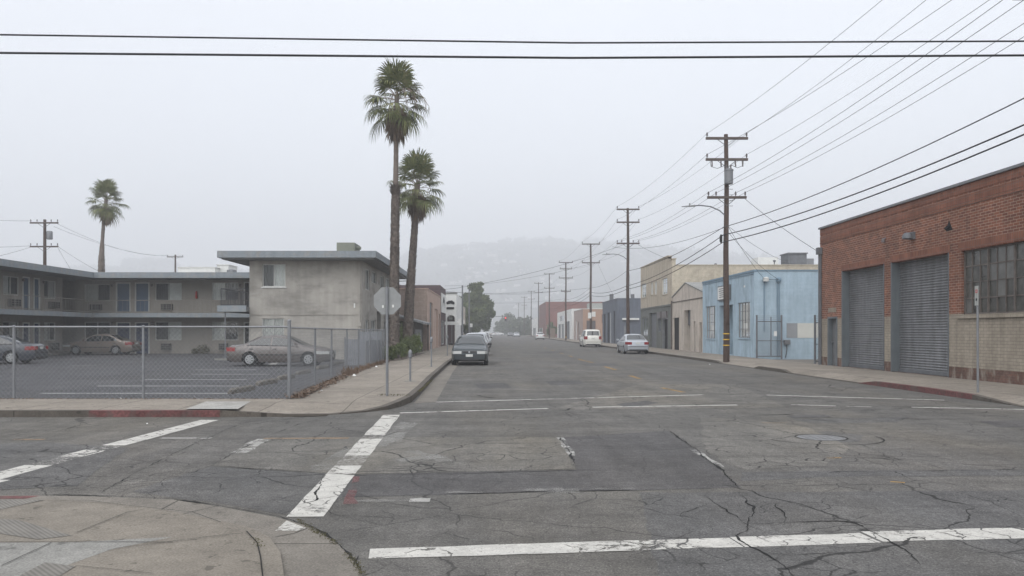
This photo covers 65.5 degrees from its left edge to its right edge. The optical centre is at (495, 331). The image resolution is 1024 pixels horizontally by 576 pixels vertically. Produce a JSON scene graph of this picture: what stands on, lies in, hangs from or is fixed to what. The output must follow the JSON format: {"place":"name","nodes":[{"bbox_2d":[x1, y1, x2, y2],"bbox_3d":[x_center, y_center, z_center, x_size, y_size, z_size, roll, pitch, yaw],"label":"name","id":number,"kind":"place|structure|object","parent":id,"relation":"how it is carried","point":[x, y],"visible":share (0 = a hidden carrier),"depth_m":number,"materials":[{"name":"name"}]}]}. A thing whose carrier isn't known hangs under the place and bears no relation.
{"place":"outdoors","nodes":[
{"label":"outdoors","id":0,"kind":"place"},
{"bbox_2d":[0,499,283,575],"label":"sidewalk","id":1,"kind":"structure","parent":0,"point":[46,537],"depth_m":5.88,"materials":[{"name":"concrete"}]},
{"bbox_2d":[0,353,359,398],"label":"parking lot","id":2,"kind":"structure","parent":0,"point":[172,371],"depth_m":27.36,"materials":[{"name":"asphalt"}]},
{"bbox_2d":[0,335,47,363],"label":"parked car","id":3,"kind":"object","parent":2,"relation":"on","point":[28,348],"visible":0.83,"depth_m":38.65,"materials":[{"name":"grey paint"}]},
{"bbox_2d":[63,334,141,354],"bbox_3d":[-26.775,0.865,54.300,4.690,1.430,2.080,0,0,0],"label":"parked car","id":4,"kind":"object","parent":2,"relation":"on","point":[115,344],"visible":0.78,"depth_m":53.47,"materials":[{"name":"gold metal"}]},
{"bbox_2d":[0,259,248,354],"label":"motel building","id":5,"kind":"structure","parent":2,"relation":"on","point":[32,294],"depth_m":57.00,"materials":[{"name":"beige paint"}]},
{"bbox_2d":[3,275,17,294],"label":"window","id":6,"kind":"structure","parent":5,"relation":"in","point":[9,282],"depth_m":49.12,"materials":[{"name":"grey glass"}]},
{"bbox_2d":[3,322,17,336],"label":"window","id":7,"kind":"structure","parent":5,"relation":"in","point":[8,330],"depth_m":49.02,"materials":[{"name":"grey glass"}]},
{"bbox_2d":[23,276,29,309],"bbox_3d":[-29.835,-2.440,50.556,0.110,2.080,0.763,0,0,0],"label":"door","id":8,"kind":"structure","parent":5,"relation":"in","point":[26,284],"depth_m":50.69,"materials":[{"name":"blue wood"}]},
{"bbox_2d":[23,322,29,341],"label":"door","id":9,"kind":"structure","parent":5,"relation":"in","point":[27,338],"depth_m":50.69,"materials":[{"name":"metal"}]},
{"bbox_2d":[34,278,39,309],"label":"door","id":10,"kind":"structure","parent":5,"relation":"in","point":[36,280],"depth_m":51.79,"materials":[{"name":"blue wood"}]},
{"bbox_2d":[34,323,39,343],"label":"door","id":11,"kind":"structure","parent":5,"relation":"in","point":[37,330],"depth_m":51.90,"materials":[{"name":"metal"}]},
{"bbox_2d":[44,280,54,298],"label":"window","id":12,"kind":"structure","parent":5,"relation":"in","point":[49,286],"depth_m":53.40,"materials":[{"name":"grey glass"}]},
{"bbox_2d":[44,322,54,340],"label":"window","id":13,"kind":"structure","parent":5,"relation":"in","point":[48,332],"depth_m":53.35,"materials":[{"name":"grey glass"}]},
{"bbox_2d":[85,284,109,300],"bbox_3d":[-28.500,-2.784,57.120,1.833,1.214,0.140,0,0,0],"label":"window","id":14,"kind":"structure","parent":5,"relation":"in","point":[92,291],"depth_m":57.16,"materials":[{"name":"grey glass"}]},
{"bbox_2d":[85,322,109,337],"bbox_3d":[-28.500,-0.046,57.120,1.833,1.283,0.140,0,0,0],"label":"window","id":15,"kind":"structure","parent":5,"relation":"in","point":[95,330],"depth_m":57.16,"materials":[{"name":"grey glass"}]},
{"bbox_2d":[116,282,130,310],"bbox_3d":[-26.640,-2.466,57.035,1.050,2.092,0.110,0,0,0],"label":"door","id":16,"kind":"structure","parent":5,"relation":"in","point":[123,289],"depth_m":57.05,"materials":[{"name":"blue wood"}]},
{"bbox_2d":[116,322,130,353],"bbox_3d":[-26.635,0.466,57.035,1.041,2.275,0.110,0,0,0],"label":"door","id":17,"kind":"structure","parent":5,"relation":"in","point":[126,331],"depth_m":57.05,"materials":[{"name":"metal"}]},
{"bbox_2d":[135,282,149,310],"bbox_3d":[-25.281,-2.466,57.035,1.045,2.092,0.110,0,0,0],"label":"door","id":18,"kind":"structure","parent":5,"relation":"in","point":[142,289],"depth_m":57.05,"materials":[{"name":"blue wood"}]},
{"bbox_2d":[135,322,149,353],"bbox_3d":[-25.281,0.466,57.035,1.045,2.275,0.110,0,0,0],"label":"door","id":19,"kind":"structure","parent":5,"relation":"in","point":[147,339],"depth_m":57.05,"materials":[{"name":"metal"}]},
{"bbox_2d":[155,283,181,299],"bbox_3d":[-23.412,-2.852,57.120,1.892,1.260,0.140,0,0,0],"label":"window","id":20,"kind":"structure","parent":5,"relation":"in","point":[163,291],"depth_m":57.17,"materials":[{"name":"grey glass"}]},
{"bbox_2d":[155,322,181,339],"bbox_3d":[-23.412,-0.039,57.120,1.892,1.324,0.140,0,0,0],"label":"window","id":21,"kind":"structure","parent":5,"relation":"in","point":[159,332],"depth_m":57.17,"materials":[{"name":"grey glass"}]},
{"bbox_2d":[212,283,237,299],"bbox_3d":[-19.359,-2.864,57.120,1.879,1.283,0.140,0,0,0],"label":"window","id":22,"kind":"structure","parent":5,"relation":"in","point":[216,287],"depth_m":57.17,"materials":[{"name":"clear glass"}]},
{"bbox_2d":[212,322,237,339],"bbox_3d":[-19.359,-0.039,57.120,1.879,1.324,0.140,0,0,0],"label":"window","id":23,"kind":"structure","parent":5,"relation":"in","point":[216,332],"depth_m":57.17,"materials":[{"name":"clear glass"}]},
{"bbox_2d":[0,319,290,398],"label":"chain link fence","id":24,"kind":"object","parent":2,"relation":"on","point":[143,356],"visible":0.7,"depth_m":17.30,"materials":[{"name":"metal"}]},
{"bbox_2d":[228,385,255,393],"bbox_3d":[-6.656,1.508,20.910,0.215,0.145,1.574,0,0,5],"label":"wheel stop","id":25,"kind":"object","parent":2,"relation":"on","point":[246,388],"visible":0.86,"depth_m":20.73,"materials":[{"name":"concrete"}]},
{"bbox_2d":[255,378,277,385],"bbox_3d":[-6.881,1.507,23.970,0.211,0.147,1.576,0,0,5],"label":"wheel stop","id":26,"kind":"object","parent":2,"relation":"on","point":[272,380],"visible":0.79,"depth_m":23.87,"materials":[{"name":"concrete"}]},
{"bbox_2d":[226,335,335,365],"bbox_3d":[-9.878,0.865,36.900,4.690,1.430,2.080,0,0,0],"label":"parked car","id":27,"kind":"object","parent":2,"relation":"on","point":[245,355],"visible":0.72,"depth_m":36.07,"materials":[{"name":"beige paint"}]},
{"bbox_2d":[217,243,406,358],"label":"apartment block","id":28,"kind":"structure","parent":2,"relation":"on","point":[342,285],"depth_m":45.00,"materials":[{"name":"grey paint"}]},
{"bbox_2d":[262,318,283,335],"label":"window","id":29,"kind":"structure","parent":28,"relation":"in","point":[265,321],"depth_m":45.17,"materials":[{"name":"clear glass"}]},
{"bbox_2d":[261,264,286,287],"bbox_3d":[-12.516,-3.137,45.070,1.422,1.351,0.240,0,0,0],"label":"window","id":30,"kind":"structure","parent":28,"relation":"in","point":[273,274],"depth_m":45.17,"materials":[{"name":"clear glass"}]},
{"bbox_2d":[291,327,384,394],"bbox_3d":[-5.056,0.734,27.962,0.285,1.692,21.357,0,0,-2],"label":"chain link fence","id":31,"kind":"object","parent":2,"relation":"on","point":[314,354],"visible":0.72,"depth_m":24.27,"materials":[{"name":"metal"}]},
{"bbox_2d":[344,329,382,365],"bbox_3d":[-6.200,0.750,36.552,1.460,1.700,4.156,0,0,0],"label":"bin enclosure","id":32,"kind":"object","parent":2,"relation":"on","point":[356,349],"visible":0.33,"depth_m":36.50,"materials":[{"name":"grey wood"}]},
{"bbox_2d":[384,314,431,352],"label":"shed","id":33,"kind":"structure","parent":2,"relation":"on","point":[418,327],"depth_m":57.23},
{"bbox_2d":[0,333,490,416],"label":"sidewalk","id":34,"kind":"structure","parent":0,"point":[360,392],"depth_m":16.53,"materials":[{"name":"concrete"}]},
{"bbox_2d":[1,359,389,398],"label":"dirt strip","id":35,"kind":"object","parent":34,"relation":"on","point":[351,371],"visible":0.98,"depth_m":22.61,"materials":[{"name":"soil"}]},
{"bbox_2d":[187,401,250,408],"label":"pale slab","id":36,"kind":"structure","parent":34,"relation":"on","point":[222,405],"depth_m":15.68,"materials":[{"name":"concrete"}]},
{"bbox_2d":[285,365,375,398],"bbox_3d":[-5.404,1.452,38.630,0.545,0.001,42.794,0,0,-3],"label":"dirt strip","id":37,"kind":"object","parent":34,"relation":"on","point":[320,387],"visible":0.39,"depth_m":19.94,"materials":[{"name":"soil"}]},
{"bbox_2d":[388,345,397,359],"bbox_3d":[-5.241,1.074,40.304,0.623,0.852,0.536,0,0,38],"label":"shrub","id":38,"kind":"object","parent":37,"relation":"on","point":[392,353],"visible":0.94,"depth_m":40.17,"materials":[{"name":"green plant"}]},
{"bbox_2d":[374,287,400,395],"bbox_3d":[-2.459,0.240,18.100,0.619,2.520,0.084,0,0,0],"label":"stop sign","id":39,"kind":"object","parent":34,"relation":"on","point":[387,300],"visible":0.99,"depth_m":18.13,"materials":[{"name":"metal"}]},
{"bbox_2d":[379,353,423,360],"bbox_3d":[-6.100,1.448,46.950,2.800,0.001,15.100,0,0,0],"label":"dirt strip","id":40,"kind":"object","parent":34,"relation":"on","point":[413,355],"visible":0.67,"depth_m":44.38,"materials":[{"name":"soil"}]},
{"bbox_2d":[364,53,429,357],"bbox_3d":[-5.354,-6.763,42.978,3.803,16.528,3.913,0,0,0],"label":"palm tree","id":41,"kind":"object","parent":40,"relation":"on","point":[398,122],"visible":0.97,"depth_m":42.77,"materials":[{"name":"green plant"}]},
{"bbox_2d":[395,342,408,358],"bbox_3d":[-5.009,1.020,42.528,0.739,0.959,0.682,0,0,23],"label":"shrub","id":42,"kind":"object","parent":40,"relation":"on","point":[402,351],"visible":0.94,"depth_m":42.42,"materials":[{"name":"green plant"}]},
{"bbox_2d":[401,335,416,356],"bbox_3d":[-5.100,0.829,45.986,0.961,1.341,1.038,0,0,-44],"label":"shrub","id":43,"kind":"object","parent":40,"relation":"on","point":[408,341],"visible":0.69,"depth_m":45.83,"materials":[{"name":"green plant"}]},
{"bbox_2d":[386,147,445,354],"bbox_3d":[-5.002,-5.068,50.070,3.950,13.168,4.187,0,0,0],"label":"palm tree","id":44,"kind":"object","parent":40,"relation":"on","point":[417,203],"visible":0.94,"depth_m":49.73,"materials":[{"name":"green plant"}]},
{"bbox_2d":[411,333,422,354],"bbox_3d":[-4.834,0.774,48.462,0.822,1.452,0.770,0,0,29],"label":"shrub","id":45,"kind":"object","parent":40,"relation":"on","point":[418,342],"visible":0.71,"depth_m":48.38,"materials":[{"name":"green plant"}]},
{"bbox_2d":[404,350,414,381],"bbox_3d":[-2.502,1.018,23.400,0.320,0.965,0.320,0,0,0],"label":"parking meter","id":46,"kind":"object","parent":34,"relation":"on","point":[410,354],"visible":0.95,"depth_m":23.37,"materials":[{"name":"metal"}]},
{"bbox_2d":[82,244,816,332],"bbox_3d":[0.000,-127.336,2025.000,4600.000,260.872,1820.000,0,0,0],"label":"hill","id":47,"kind":"structure","parent":0,"point":[532,257],"depth_m":1760.81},
{"bbox_2d":[47,235,814,321],"bbox_3d":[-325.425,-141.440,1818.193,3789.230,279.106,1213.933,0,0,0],"label":"hillside wood","id":48,"kind":"object","parent":47,"relation":"on","point":[520,243],"visible":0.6,"depth_m":1987.16,"materials":[{"name":"grey plant"}]},
{"bbox_2d":[0,334,1023,575],"bbox_3d":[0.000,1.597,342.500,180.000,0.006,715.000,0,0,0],"label":"road","id":49,"kind":"structure","parent":0,"point":[521,455],"depth_m":9.15,"materials":[{"name":"asphalt"}]},
{"bbox_2d":[0,495,361,575],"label":"curb","id":50,"kind":"structure","parent":49,"relation":"on","point":[306,552],"depth_m":6.24,"materials":[{"name":"concrete"}]},
{"bbox_2d":[250,380,431,573],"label":"weeds","id":51,"kind":"object","parent":50,"relation":"on","point":[335,543],"visible":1,"depth_m":6.07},
{"bbox_2d":[415,361,460,402],"bbox_3d":[-2.027,1.598,54.121,0.674,0.001,72.700,0,0,-1],"label":"gutter","id":52,"kind":"object","parent":49,"relation":"on","point":[433,390],"visible":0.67,"depth_m":23.14,"materials":[{"name":"concrete"}]},
{"bbox_2d":[449,335,491,364],"bbox_3d":[-1.220,0.885,39.528,2.080,1.430,4.690,0,0,0],"label":"parked car","id":53,"kind":"object","parent":49,"relation":"on","point":[470,347],"visible":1,"depth_m":37.56,"materials":[{"name":"blue paint"}]},
{"bbox_2d":[579,329,601,346],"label":"parked car","id":54,"kind":"object","parent":49,"relation":"on","point":[591,337],"visible":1,"depth_m":81.12,"materials":[{"name":"beige paint"}]},
{"bbox_2d":[617,334,648,353],"bbox_3d":[10.070,0.885,58.502,2.080,1.430,4.690,0,0,0],"label":"parked car","id":55,"kind":"object","parent":49,"relation":"on","point":[639,343],"visible":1,"depth_m":56.55,"materials":[{"name":"silver metal"}]},
{"bbox_2d":[797,435,845,440],"bbox_3d":[4.906,1.597,11.990,0.680,0.007,0.680,0,0,0],"label":"manhole cover","id":56,"kind":"object","parent":49,"relation":"on","point":[824,437],"visible":1,"depth_m":11.97,"materials":[{"name":"metal"}]},
{"bbox_2d":[0,0,1023,270],"label":"sky","id":57,"kind":"structure","parent":0,"point":[207,155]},
{"bbox_2d":[539,302,601,336],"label":"red brick building","id":58,"kind":"structure","parent":0,"point":[544,318],"depth_m":227.00,"materials":[{"name":"clear brick"}]},
{"bbox_2d":[602,294,640,343],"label":"warehouse","id":59,"kind":"structure","parent":0,"point":[614,317],"depth_m":93.80,"materials":[{"name":"grey paint"}]},
{"bbox_2d":[671,282,702,352],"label":"gabled garage","id":60,"kind":"structure","parent":0,"point":[687,317],"depth_m":60.30,"materials":[{"name":"beige paint"}]},
{"bbox_2d":[673,316,679,349],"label":"door","id":61,"kind":"structure","parent":60,"relation":"in","point":[677,319],"depth_m":63.33,"materials":[{"name":"beige paint"}]},
{"bbox_2d":[693,320,695,351],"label":"door","id":62,"kind":"structure","parent":60,"relation":"in","point":[694,321],"depth_m":57.74,"materials":[{"name":"grey metal"}]},
{"bbox_2d":[699,321,701,351],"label":"door","id":63,"kind":"structure","parent":60,"relation":"in","point":[700,322],"depth_m":56.19,"materials":[{"name":"metal"}]},
{"bbox_2d":[523,335,1023,406],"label":"sidewalk","id":64,"kind":"structure","parent":0,"point":[1003,393],"depth_m":25.84,"materials":[{"name":"concrete"}]},
{"bbox_2d":[559,261,572,339],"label":"utility pole","id":65,"kind":"object","parent":64,"relation":"on","point":[565,279],"visible":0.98,"depth_m":130.89,"materials":[{"name":"brown wood"}]},
{"bbox_2d":[582,242,599,328],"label":"utility pole","id":66,"kind":"object","parent":64,"relation":"on","point":[591,314],"visible":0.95,"depth_m":96.68,"materials":[{"name":"brown wood"}]},
{"bbox_2d":[603,206,639,334],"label":"utility pole","id":67,"kind":"object","parent":64,"relation":"on","point":[627,329],"visible":0.89,"depth_m":69.58,"materials":[{"name":"brown wood"}]},
{"bbox_2d":[561,98,1023,302],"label":"telephone cable","id":68,"kind":"object","parent":67,"relation":"attached to","point":[850,179],"visible":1,"depth_m":25.58,"materials":[{"name":"rubber"}]},
{"bbox_2d":[681,132,747,361],"bbox_3d":[11.000,-4.214,39.788,3.300,11.532,0.756,0,0,0],"label":"utility pole","id":69,"kind":"object","parent":64,"relation":"on","point":[728,177],"visible":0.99,"depth_m":39.88,"materials":[{"name":"brown wood"}]},
{"bbox_2d":[519,0,881,300],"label":"power line","id":70,"kind":"object","parent":69,"relation":"attached to","point":[746,106],"visible":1,"depth_m":32.36,"materials":[{"name":"metal"}]},
{"bbox_2d":[542,0,925,282],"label":"power line","id":71,"kind":"object","parent":69,"relation":"attached to","point":[789,104],"visible":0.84,"depth_m":32.03,"materials":[{"name":"metal"}]},
{"bbox_2d":[574,0,950,265],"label":"power line","id":72,"kind":"object","parent":69,"relation":"attached to","point":[796,102],"visible":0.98,"depth_m":29.97,"materials":[{"name":"metal"}]},
{"bbox_2d":[551,0,1001,284],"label":"power line","id":73,"kind":"object","parent":69,"relation":"attached to","point":[829,120],"visible":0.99,"depth_m":25.28,"materials":[{"name":"metal"}]},
{"bbox_2d":[572,0,988,267],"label":"power line","id":74,"kind":"object","parent":69,"relation":"attached to","point":[830,105],"visible":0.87,"depth_m":29.90,"materials":[{"name":"metal"}]},
{"bbox_2d":[542,37,1022,291],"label":"power line","id":75,"kind":"object","parent":69,"relation":"attached to","point":[846,141],"visible":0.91,"depth_m":27.89,"materials":[{"name":"metal"}]},
{"bbox_2d":[543,134,1023,314],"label":"telephone cable","id":76,"kind":"object","parent":69,"relation":"attached to","point":[844,205],"visible":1,"depth_m":25.91,"materials":[{"name":"rubber"}]},
{"bbox_2d":[545,124,1023,311],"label":"telephone cable","id":77,"kind":"object","parent":69,"relation":"attached to","point":[847,196],"visible":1,"depth_m":25.63,"materials":[{"name":"rubber"}]},
{"bbox_2d":[622,0,1023,240],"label":"power line","id":78,"kind":"object","parent":69,"relation":"attached to","point":[866,105],"visible":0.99,"depth_m":24.52,"materials":[{"name":"metal"}]},
{"bbox_2d":[634,23,1023,240],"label":"power line","id":79,"kind":"object","parent":69,"relation":"attached to","point":[870,119],"visible":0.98,"depth_m":25.95,"materials":[{"name":"metal"}]},
{"bbox_2d":[756,315,781,358],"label":"metal gate","id":80,"kind":"structure","parent":64,"relation":"on","point":[771,329],"depth_m":43.38,"materials":[{"name":"grey metal"}]},
{"bbox_2d":[814,315,817,363],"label":"metal gate","id":81,"kind":"structure","parent":64,"relation":"on","point":[815,340],"depth_m":35.96,"materials":[{"name":"grey metal"}]},
{"bbox_2d":[975,286,978,392],"bbox_3d":[11.629,0.200,19.200,0.073,2.600,0.160,0,0,0],"label":"parking sign","id":82,"kind":"object","parent":64,"relation":"on","point":[977,322],"visible":0.89,"depth_m":19.18,"materials":[{"name":"metal"}]},
{"bbox_3d":[12.500,-4.425,17.500,2.800,11.950,0.340,0,0,0],"label":"utility pole","id":83,"kind":"object","parent":64,"relation":"on","visible":0},
{"bbox_2d":[0,52,1023,58],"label":"street cable","id":84,"kind":"object","parent":83,"relation":"attached to","point":[543,57],"visible":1,"depth_m":17.38,"materials":[{"name":"rubber"}]},
{"bbox_2d":[0,34,1023,43],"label":"street cable","id":85,"kind":"object","parent":83,"relation":"attached to","point":[507,41],"visible":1,"depth_m":17.59,"materials":[{"name":"rubber"}]},
{"bbox_2d":[772,359,817,363],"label":"yard","id":86,"kind":"structure","parent":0,"point":[804,360],"depth_m":42.58,"materials":[{"name":"concrete"}]},
{"label":"ground","id":87,"kind":"structure","parent":0,"visible":0},
{"bbox_2d":[30,219,58,264],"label":"utility pole","id":88,"kind":"object","parent":87,"relation":"on","point":[48,235],"visible":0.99,"depth_m":68.88,"materials":[{"name":"brown wood"}]},
{"bbox_2d":[86,179,128,271],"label":"palm tree","id":89,"kind":"object","parent":87,"relation":"on","point":[106,214],"visible":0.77,"depth_m":77.75,"materials":[{"name":"green plant"}]},
{"bbox_2d":[399,288,440,350],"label":"salmon building","id":90,"kind":"structure","parent":87,"relation":"on","point":[427,304],"depth_m":62.18,"materials":[{"name":"paint"}]},
{"bbox_2d":[399,285,445,345],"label":"dark building","id":91,"kind":"structure","parent":87,"relation":"on","point":[442,293],"depth_m":79.08,"materials":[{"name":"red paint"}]},
{"bbox_2d":[446,292,461,344],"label":"white storefront","id":92,"kind":"object","parent":87,"relation":"on","point":[453,308],"visible":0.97,"depth_m":88.65,"materials":[{"name":"paint"}]},
{"bbox_2d":[447,315,454,344],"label":"arched doorway","id":93,"kind":"structure","parent":92,"relation":"in","point":[450,328],"depth_m":88.64,"materials":[{"name":"grey paint"}]},
{"bbox_2d":[461,281,495,332],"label":"tree","id":94,"kind":"object","parent":87,"relation":"on","point":[483,313],"visible":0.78,"depth_m":163.88,"materials":[{"name":"green plant"}]},
{"bbox_2d":[493,318,507,334],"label":"tree","id":95,"kind":"object","parent":87,"relation":"on","point":[497,328],"visible":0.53,"depth_m":397.88,"materials":[{"name":"green plant"}]},
{"bbox_2d":[500,312,514,334],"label":"tree","id":96,"kind":"object","parent":87,"relation":"on","point":[505,325],"visible":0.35,"depth_m":377.49,"materials":[{"name":"green plant"}]},
{"bbox_2d":[508,317,522,334],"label":"tree","id":97,"kind":"object","parent":87,"relation":"on","point":[513,324],"visible":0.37,"depth_m":348.58,"materials":[{"name":"green plant"}]},
{"bbox_2d":[514,315,532,334],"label":"tree","id":98,"kind":"object","parent":87,"relation":"on","point":[520,327],"visible":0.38,"depth_m":327.96,"materials":[{"name":"green plant"}]},
{"bbox_2d":[532,318,542,335],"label":"white store","id":99,"kind":"structure","parent":87,"relation":"on","point":[535,326],"depth_m":281.65,"materials":[{"name":"paint"}]},
{"bbox_2d":[557,309,578,338],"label":"white store","id":100,"kind":"structure","parent":87,"relation":"on","point":[561,324],"depth_m":160.25,"materials":[{"name":"paint"}]},
{"bbox_2d":[574,303,602,340],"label":"orange store","id":101,"kind":"structure","parent":87,"relation":"on","point":[581,321],"depth_m":131.12,"materials":[{"name":"paint"}]},
{"bbox_2d":[640,253,817,348],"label":"beige building","id":102,"kind":"structure","parent":87,"relation":"on","point":[656,298],"depth_m":68.45,"materials":[{"name":"paint"}]},
{"bbox_2d":[643,318,647,335],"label":"window","id":103,"kind":"structure","parent":102,"relation":"in","point":[645,320],"depth_m":76.66,"materials":[{"name":"glass"}]},
{"bbox_2d":[652,313,655,347],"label":"door","id":104,"kind":"structure","parent":102,"relation":"in","point":[653,315],"depth_m":72.98,"materials":[{"name":"grey metal"}]},
{"bbox_2d":[662,318,667,348],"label":"door","id":105,"kind":"structure","parent":102,"relation":"in","point":[664,320],"depth_m":68.18,"materials":[{"name":"metal"}]},
{"bbox_2d":[702,269,817,358],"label":"blue shop","id":106,"kind":"structure","parent":87,"relation":"on","point":[790,297],"depth_m":44.30,"materials":[{"name":"paint"}]},
{"bbox_2d":[705,306,714,339],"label":"window","id":107,"kind":"structure","parent":106,"relation":"in","point":[711,309],"depth_m":53.45,"materials":[{"name":"grey glass"}]},
{"bbox_2d":[737,302,749,338],"bbox_3d":[14.435,-0.624,46.156,0.170,2.130,2.414,0,0,0],"label":"window","id":108,"kind":"structure","parent":106,"relation":"in","point":[744,308],"depth_m":46.37,"materials":[{"name":"grey glass"}]},
{"bbox_2d":[816,162,1023,384],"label":"brick garage","id":109,"kind":"structure","parent":87,"relation":"on","point":[898,282],"depth_m":26.55,"materials":[{"name":"brick"}]},
{"bbox_2d":[827,317,836,365],"bbox_3d":[14.495,0.415,34.000,0.230,2.090,0.960,0,0,0],"label":"door","id":110,"kind":"structure","parent":109,"relation":"in","point":[829,319],"depth_m":34.40,"materials":[{"name":"grey metal"}]},
{"bbox_2d":[842,264,883,370],"bbox_3d":[14.545,-0.535,31.275,0.330,3.970,3.600,0,0,0],"label":"roller door","id":111,"kind":"structure","parent":109,"relation":"in","point":[862,289],"depth_m":31.76,"materials":[{"name":"grey metal"}]},
{"bbox_2d":[891,252,948,376],"bbox_3d":[14.545,-0.535,27.120,0.330,3.970,3.690,0,0,0],"label":"roller door","id":112,"kind":"structure","parent":109,"relation":"in","point":[920,287],"depth_m":27.47,"materials":[{"name":"grey metal"}]},
{"bbox_2d":[956,241,1023,318],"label":"window","id":113,"kind":"structure","parent":109,"relation":"in","point":[997,272],"depth_m":23.09,"materials":[{"name":"glass"}]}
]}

